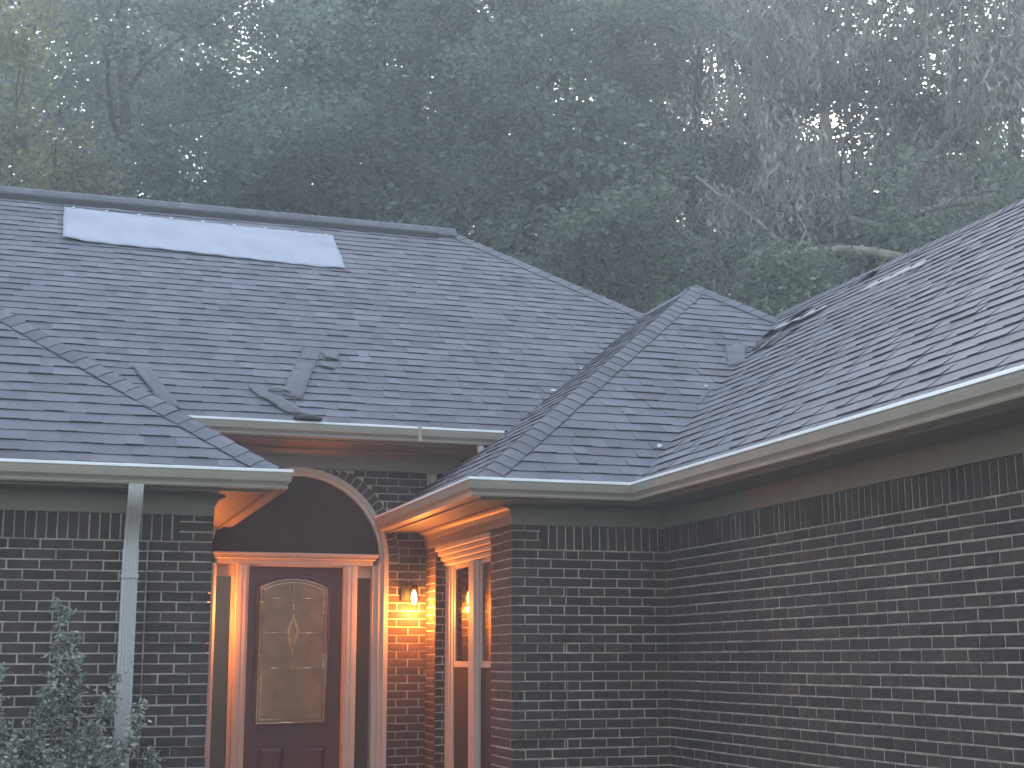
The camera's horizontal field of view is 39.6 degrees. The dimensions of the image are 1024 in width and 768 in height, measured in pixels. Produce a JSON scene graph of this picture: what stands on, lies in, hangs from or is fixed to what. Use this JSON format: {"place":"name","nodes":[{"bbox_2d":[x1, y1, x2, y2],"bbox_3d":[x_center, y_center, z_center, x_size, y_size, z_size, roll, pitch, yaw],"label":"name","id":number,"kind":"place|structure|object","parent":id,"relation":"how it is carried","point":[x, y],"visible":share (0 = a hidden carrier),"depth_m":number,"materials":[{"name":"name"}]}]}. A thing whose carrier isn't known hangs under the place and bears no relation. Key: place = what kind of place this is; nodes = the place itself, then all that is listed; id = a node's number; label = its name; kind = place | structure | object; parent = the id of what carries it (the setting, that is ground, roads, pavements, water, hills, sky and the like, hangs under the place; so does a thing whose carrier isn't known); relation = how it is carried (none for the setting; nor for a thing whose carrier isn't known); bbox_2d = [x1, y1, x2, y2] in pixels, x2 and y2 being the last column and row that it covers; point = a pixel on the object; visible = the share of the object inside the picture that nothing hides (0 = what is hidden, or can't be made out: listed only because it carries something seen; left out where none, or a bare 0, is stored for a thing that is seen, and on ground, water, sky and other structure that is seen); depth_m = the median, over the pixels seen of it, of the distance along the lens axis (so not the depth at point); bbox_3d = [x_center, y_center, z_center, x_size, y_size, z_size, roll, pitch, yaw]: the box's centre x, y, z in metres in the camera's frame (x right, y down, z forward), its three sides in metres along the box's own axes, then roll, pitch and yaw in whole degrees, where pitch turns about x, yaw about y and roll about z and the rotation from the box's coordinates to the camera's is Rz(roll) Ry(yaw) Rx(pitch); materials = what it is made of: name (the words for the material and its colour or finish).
{"place":"outdoors","nodes":[
{"label":"outdoors","id":0,"kind":"place"},
{"bbox_2d":[29,56,381,562],"bbox_3d":[-6.241,0.490,29.940,10.721,13.580,8.590,6,-13,-29],"label":"broadleaf tree","id":1,"kind":"object","parent":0,"point":[201,129],"depth_m":28.82,"materials":[{"name":"green plant"}]},
{"bbox_2d":[153,70,595,565],"bbox_3d":[-2.660,0.106,29.383,8.920,14.102,11.133,-1,-11,3],"label":"broadleaf tree","id":2,"kind":"object","parent":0,"point":[256,145],"visible":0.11,"depth_m":27.55,"materials":[{"name":"green plant"}]},
{"bbox_2d":[288,9,545,564],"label":"broadleaf tree","id":3,"kind":"object","parent":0,"point":[426,107],"depth_m":44.87,"materials":[{"name":"green plant"}]},
{"bbox_2d":[5,0,1023,290],"label":"sky","id":4,"kind":"structure","parent":0,"point":[834,125],"materials":[{"name":"white"}]},
{"label":"ground","id":5,"kind":"structure","parent":0,"visible":0},
{"bbox_2d":[0,662,28,767],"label":"shrub","id":6,"kind":"object","parent":5,"relation":"on","point":[7,759],"visible":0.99,"depth_m":8.39,"materials":[{"name":"green plant"}]},
{"bbox_2d":[0,0,137,168],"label":"broadleaf tree","id":7,"kind":"object","parent":5,"relation":"on","point":[60,115],"visible":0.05,"depth_m":32.09,"materials":[{"name":"green plant"}]},
{"bbox_2d":[0,0,139,197],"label":"broadleaf tree","id":8,"kind":"object","parent":5,"relation":"on","point":[60,174],"visible":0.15,"depth_m":23.62,"materials":[{"name":"green plant"}]},
{"bbox_2d":[0,595,151,767],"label":"shrub","id":9,"kind":"object","parent":5,"relation":"on","point":[52,699],"visible":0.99,"depth_m":8.63,"materials":[{"name":"green plant"}]},
{"bbox_2d":[0,7,255,208],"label":"broadleaf tree","id":10,"kind":"object","parent":5,"relation":"on","point":[176,167],"visible":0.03,"depth_m":28.94,"materials":[{"name":"green plant"}]},
{"bbox_2d":[0,0,272,177],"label":"broadleaf tree","id":11,"kind":"object","parent":5,"relation":"on","point":[188,45],"visible":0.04,"depth_m":43.03,"materials":[{"name":"green plant"}]},
{"bbox_2d":[139,744,161,767],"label":"shrub","id":12,"kind":"object","parent":5,"relation":"on","point":[149,750],"visible":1,"depth_m":9.02,"materials":[{"name":"green plant"}]},
{"bbox_2d":[5,0,352,216],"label":"broadleaf tree","id":13,"kind":"object","parent":5,"relation":"on","point":[85,103],"visible":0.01,"depth_m":40.79,"materials":[{"name":"green plant"}]},
{"bbox_2d":[0,0,438,217],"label":"broadleaf tree","id":14,"kind":"object","parent":5,"relation":"on","point":[119,44],"visible":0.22,"depth_m":30.62,"materials":[{"name":"green plant"}]},
{"bbox_2d":[301,15,344,66],"bbox_3d":[-4.009,-6.989,29.695,1.507,1.405,0.894,0,-11,1],"label":"broken branch","id":15,"kind":"object","parent":14,"relation":"attached to","point":[312,24],"visible":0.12,"depth_m":29.61,"materials":[{"name":"brown plant"}]},
{"bbox_2d":[86,5,367,181],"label":"broadleaf tree","id":16,"kind":"object","parent":5,"relation":"on","point":[201,51],"visible":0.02,"depth_m":45.28,"materials":[{"name":"green plant"}]},
{"bbox_2d":[128,0,516,221],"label":"broadleaf tree","id":17,"kind":"object","parent":5,"relation":"on","point":[180,44],"visible":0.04,"depth_m":36.08,"materials":[{"name":"green plant"}]},
{"bbox_2d":[99,0,762,299],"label":"broadleaf tree","id":18,"kind":"object","parent":5,"relation":"on","point":[379,112],"visible":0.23,"depth_m":28.42,"materials":[{"name":"green plant"}]},
{"bbox_2d":[330,0,630,285],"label":"broadleaf tree","id":19,"kind":"object","parent":5,"relation":"on","point":[549,60],"visible":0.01,"depth_m":39.45,"materials":[{"name":"green plant"}]},
{"bbox_2d":[271,0,718,309],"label":"broadleaf tree","id":20,"kind":"object","parent":5,"relation":"on","point":[494,91],"visible":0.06,"depth_m":32.33,"materials":[{"name":"green plant"}]},
{"bbox_2d":[0,186,1023,767],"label":"brick house","id":21,"kind":"structure","parent":5,"relation":"on","point":[800,544],"depth_m":10.44,"materials":[{"name":"brick"}]},
{"bbox_2d":[132,365,179,407],"bbox_3d":[-3.018,0.020,12.052,0.149,0.471,0.733,8,-14,-38],"label":"loose shingle","id":22,"kind":"object","parent":21,"relation":"on","point":[150,378],"visible":0.93,"depth_m":12.05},
{"bbox_2d":[63,206,344,267],"bbox_3d":[-3.345,-1.593,15.446,2.969,0.707,0.814,3,-11,-16],"label":"roof sheet","id":23,"kind":"object","parent":21,"relation":"attached to","point":[261,244],"visible":1,"depth_m":15.42,"materials":[{"name":"white plastic"}]},
{"bbox_2d":[247,385,272,397],"bbox_3d":[-2.171,0.065,12.341,0.232,0.153,0.139,-9,-14,38],"label":"loose shingle","id":24,"kind":"object","parent":21,"relation":"on","point":[259,389],"visible":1,"depth_m":12.36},
{"bbox_2d":[268,386,289,391],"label":"loose shingle","id":25,"kind":"object","parent":21,"relation":"on","point":[278,387],"visible":1,"depth_m":12.40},
{"bbox_2d":[258,394,308,413],"bbox_3d":[-1.962,0.165,12.183,0.464,0.216,0.131,-6,-12,27],"label":"loose shingle","id":26,"kind":"object","parent":21,"relation":"on","point":[283,404],"visible":0.99,"depth_m":12.17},
{"bbox_2d":[243,567,342,767],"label":"front door","id":27,"kind":"structure","parent":21,"relation":"in","point":[292,714],"depth_m":12.30,"materials":[{"name":"paint"}]},
{"bbox_2d":[281,354,316,399],"bbox_3d":[-1.894,-0.066,12.783,0.191,0.575,0.787,-1,-11,3],"label":"loose shingle","id":28,"kind":"object","parent":21,"relation":"on","point":[298,379],"visible":1,"depth_m":12.69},
{"bbox_2d":[293,414,322,421],"bbox_3d":[-1.721,0.281,11.978,0.237,0.048,0.161,3,-12,-18],"label":"loose shingle","id":29,"kind":"object","parent":21,"relation":"on","point":[309,417],"visible":1,"depth_m":11.93,"materials":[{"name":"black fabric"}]},
{"bbox_2d":[300,346,320,360],"bbox_3d":[-1.877,-0.285,13.243,0.175,0.173,0.224,0,-11,-3],"label":"loose shingle","id":30,"kind":"object","parent":21,"relation":"on","point":[312,353],"visible":1,"depth_m":13.24,"materials":[{"name":"grey"}]},
{"bbox_2d":[320,361,335,367],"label":"loose shingle","id":31,"kind":"object","parent":21,"relation":"on","point":[329,364],"visible":1,"depth_m":13.08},
{"bbox_2d":[323,352,338,358],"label":"loose shingle","id":32,"kind":"object","parent":21,"relation":"on","point":[331,355],"visible":1,"depth_m":13.28,"materials":[{"name":"grey"}]},
{"bbox_2d":[400,582,418,606],"bbox_3d":[-0.891,1.861,12.564,0.104,0.222,0.189,10,-15,-42],"label":"wall lamp","id":33,"kind":"object","parent":21,"relation":"attached to","point":[409,592],"visible":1,"depth_m":12.51,"materials":[{"name":"glass"}]},
{"bbox_2d":[435,532,490,767],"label":"window","id":34,"kind":"structure","parent":21,"relation":"in","point":[467,561],"depth_m":11.63,"materials":[{"name":"white glass"}]},
{"bbox_2d":[697,387,710,404],"bbox_3d":[1.632,0.100,12.062,0.040,0.228,0.388,-5,-12,23],"label":"torn edge","id":35,"kind":"object","parent":21,"relation":"on","point":[702,397],"visible":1,"depth_m":12.05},
{"bbox_2d":[726,343,748,366],"bbox_3d":[2.053,-0.267,13.086,0.203,0.351,0.641,-3,-11,16],"label":"roof patch","id":36,"kind":"object","parent":21,"relation":"on","point":[736,354],"visible":1,"depth_m":13.09,"materials":[{"name":"grey"}]},
{"bbox_2d":[750,337,770,350],"bbox_3d":[2.303,-0.359,13.364,0.183,0.198,0.434,0,-11,-2],"label":"torn opening","id":37,"kind":"object","parent":21,"relation":"on","point":[760,341],"visible":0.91,"depth_m":13.25,"materials":[{"name":"black fabric"}]},
{"bbox_2d":[758,331,781,349],"bbox_3d":[2.355,-0.398,12.948,0.336,0.205,0.110,10,-15,-41],"label":"roof patch","id":38,"kind":"object","parent":21,"relation":"on","point":[773,337],"visible":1,"depth_m":12.94,"materials":[{"name":"grey"}]},
{"bbox_2d":[760,324,786,337],"bbox_3d":[2.469,-0.506,13.403,0.130,0.084,0.401,2,-11,-13],"label":"loose shingle","id":39,"kind":"object","parent":21,"relation":"on","point":[771,330],"visible":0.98,"depth_m":13.34,"materials":[{"name":"grey"}]},
{"bbox_2d":[758,330,792,347],"bbox_3d":[2.372,-0.403,12.835,0.234,0.266,0.550,0,-11,-2],"label":"torn opening","id":40,"kind":"object","parent":21,"relation":"on","point":[775,340],"visible":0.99,"depth_m":12.73,"materials":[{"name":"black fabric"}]},
{"bbox_2d":[777,315,808,331],"bbox_3d":[2.572,-0.557,12.976,0.137,0.094,0.440,3,-12,-18],"label":"loose shingle","id":41,"kind":"object","parent":21,"relation":"on","point":[791,322],"visible":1,"depth_m":12.95,"materials":[{"name":"grey"}]},
{"bbox_2d":[817,267,920,315],"bbox_3d":[2.973,-0.772,11.902,0.115,0.096,1.450,3,-12,-18],"label":"roof patch","id":42,"kind":"object","parent":21,"relation":"on","point":[868,291],"visible":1,"depth_m":11.85,"materials":[{"name":"grey"}]},
{"bbox_2d":[861,281,877,290],"bbox_3d":[3.030,-0.826,12.017,0.069,0.083,0.205,5,-12,-26],"label":"torn edge","id":43,"kind":"object","parent":21,"relation":"on","point":[870,285],"visible":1,"depth_m":12.03,"materials":[{"name":"grey"}]},
{"bbox_2d":[870,276,889,288],"bbox_3d":[3.073,-0.848,11.831,0.069,0.083,0.225,5,-12,-26],"label":"torn edge","id":44,"kind":"object","parent":21,"relation":"on","point":[885,278],"visible":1,"depth_m":11.85,"materials":[{"name":"grey"}]},
{"bbox_2d":[884,266,909,281],"bbox_3d":[3.166,-0.904,11.615,0.069,0.083,0.304,5,-12,-24],"label":"torn edge","id":45,"kind":"object","parent":21,"relation":"on","point":[897,273],"visible":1,"depth_m":11.63,"materials":[{"name":"grey"}]},
{"bbox_2d":[901,259,926,274],"bbox_3d":[3.230,-0.939,11.364,0.069,0.083,0.284,5,-12,-24],"label":"torn edge","id":46,"kind":"object","parent":21,"relation":"on","point":[918,264],"visible":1,"depth_m":11.36,"materials":[{"name":"grey"}]},
{"bbox_2d":[257,0,790,312],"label":"broadleaf tree","id":47,"kind":"object","parent":5,"relation":"on","point":[500,30],"visible":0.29,"depth_m":27.09,"materials":[{"name":"green plant"}]},
{"bbox_2d":[339,43,717,310],"bbox_3d":[0.269,0.125,29.521,8.920,14.102,11.133,-2,-11,11],"label":"broadleaf tree","id":48,"kind":"object","parent":5,"relation":"on","point":[621,119],"visible":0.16,"depth_m":27.45,"materials":[{"name":"green plant"}]},
{"bbox_2d":[495,223,604,282],"bbox_3d":[-0.735,1.670,25.137,5.947,9.401,7.422,-3,-11,14],"label":"broadleaf tree","id":49,"kind":"object","parent":5,"relation":"on","point":[540,262],"visible":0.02,"depth_m":25.71,"materials":[{"name":"green plant"}]},
{"bbox_2d":[487,0,724,302],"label":"broadleaf tree","id":50,"kind":"object","parent":5,"relation":"on","point":[644,60],"visible":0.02,"depth_m":40.75,"materials":[{"name":"green plant"}]},
{"bbox_2d":[545,269,770,315],"bbox_3d":[1.596,1.960,23.924,6.598,8.357,5.286,2,-11,-10],"label":"broadleaf tree","id":51,"kind":"object","parent":5,"relation":"on","point":[590,289],"depth_m":24.71,"materials":[{"name":"green plant"}]},
{"bbox_2d":[539,61,867,313],"bbox_3d":[4.036,0.192,27.329,6.425,13.139,7.994,9,-14,-40],"label":"broadleaf tree","id":52,"kind":"object","parent":5,"relation":"on","point":[741,218],"visible":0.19,"depth_m":27.31,"materials":[{"name":"green plant"}]},
{"bbox_2d":[695,160,790,245],"bbox_3d":[4.169,-3.254,25.883,1.646,1.768,0.870,0,-11,-1],"label":"broken branch","id":53,"kind":"object","parent":52,"relation":"attached to","point":[754,218],"visible":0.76,"depth_m":25.72,"materials":[{"name":"brown plant"}]},
{"bbox_2d":[738,0,783,209],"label":"broken branch","id":54,"kind":"object","parent":52,"relation":"attached to","point":[754,69],"visible":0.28,"depth_m":31.39,"materials":[{"name":"brown plant"}]},
{"bbox_2d":[591,0,867,275],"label":"broadleaf tree","id":55,"kind":"object","parent":5,"relation":"on","point":[736,74],"depth_m":46.15,"materials":[{"name":"green plant"}]},
{"bbox_2d":[597,208,869,316],"bbox_3d":[3.939,1.599,24.835,5.947,9.401,7.422,-5,-12,22],"label":"broadleaf tree","id":56,"kind":"object","parent":5,"relation":"on","point":[772,304],"visible":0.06,"depth_m":23.48,"materials":[{"name":"green plant"}]},
{"bbox_2d":[576,0,926,308],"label":"broadleaf tree","id":57,"kind":"object","parent":5,"relation":"on","point":[674,78],"visible":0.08,"depth_m":36.20,"materials":[{"name":"green plant"}]},
{"bbox_2d":[608,133,978,312],"bbox_3d":[5.782,1.225,25.673,8.247,10.446,6.608,3,-12,-18],"label":"broadleaf tree","id":58,"kind":"object","parent":5,"relation":"on","point":[882,195],"visible":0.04,"depth_m":25.09,"materials":[{"name":"green plant"}]},
{"bbox_2d":[737,244,904,280],"bbox_3d":[5.587,-1.842,23.963,3.596,1.138,0.515,-3,-11,13],"label":"broken branch","id":59,"kind":"object","parent":58,"relation":"attached to","point":[883,254],"visible":0.34,"depth_m":24.05,"materials":[{"name":"brown plant"}]},
{"bbox_2d":[847,198,937,266],"bbox_3d":[6.984,-2.705,24.938,2.131,1.490,0.835,-3,-11,13],"label":"broken branch","id":60,"kind":"object","parent":58,"relation":"attached to","point":[850,218],"visible":0.27,"depth_m":25.12,"materials":[{"name":"brown plant"}]},
{"bbox_2d":[890,1,974,221],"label":"broken branch","id":61,"kind":"object","parent":58,"relation":"attached to","point":[936,150],"visible":0.84,"depth_m":25.08,"materials":[{"name":"grey plant"}]},
{"bbox_2d":[866,178,1012,233],"bbox_3d":[8.132,-3.045,25.868,3.227,1.112,1.170,-7,-13,31],"label":"broken branch","id":62,"kind":"object","parent":58,"relation":"attached to","point":[969,200],"visible":0.45,"depth_m":25.76,"materials":[{"name":"brown plant"}]},
{"bbox_2d":[597,0,1017,294],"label":"broadleaf tree","id":63,"kind":"object","parent":5,"relation":"on","point":[788,9],"visible":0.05,"depth_m":36.86,"materials":[{"name":"green plant"}]},
{"bbox_2d":[655,0,1023,299],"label":"broadleaf tree","id":64,"kind":"object","parent":5,"relation":"on","point":[813,51],"visible":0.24,"depth_m":29.34,"materials":[{"name":"green plant"}]},
{"bbox_2d":[711,132,1023,311],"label":"broadleaf tree","id":65,"kind":"object","parent":5,"relation":"on","point":[914,236],"visible":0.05,"depth_m":24.78,"materials":[{"name":"green plant"}]},
{"bbox_2d":[772,0,1023,216],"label":"broadleaf tree","id":66,"kind":"object","parent":5,"relation":"on","point":[957,140],"visible":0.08,"depth_m":33.66,"materials":[{"name":"green plant"}]},
{"bbox_2d":[785,0,1023,277],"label":"broadleaf tree","id":67,"kind":"object","parent":5,"relation":"on","point":[929,61],"visible":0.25,"depth_m":26.91,"materials":[{"name":"green plant"}]},
{"bbox_2d":[958,63,1022,214],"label":"broken branch","id":68,"kind":"object","parent":67,"relation":"attached to","point":[983,145],"visible":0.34,"depth_m":27.73,"materials":[{"name":"brown plant"}]},
{"bbox_2d":[799,3,1023,210],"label":"broadleaf tree","id":69,"kind":"object","parent":5,"relation":"on","point":[1005,135],"depth_m":45.15,"materials":[{"name":"green plant"}]},
{"bbox_2d":[809,0,1023,217],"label":"broadleaf tree","id":70,"kind":"object","parent":5,"relation":"on","point":[950,33],"visible":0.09,"depth_m":30.34,"materials":[{"name":"green plant"}]}
]}

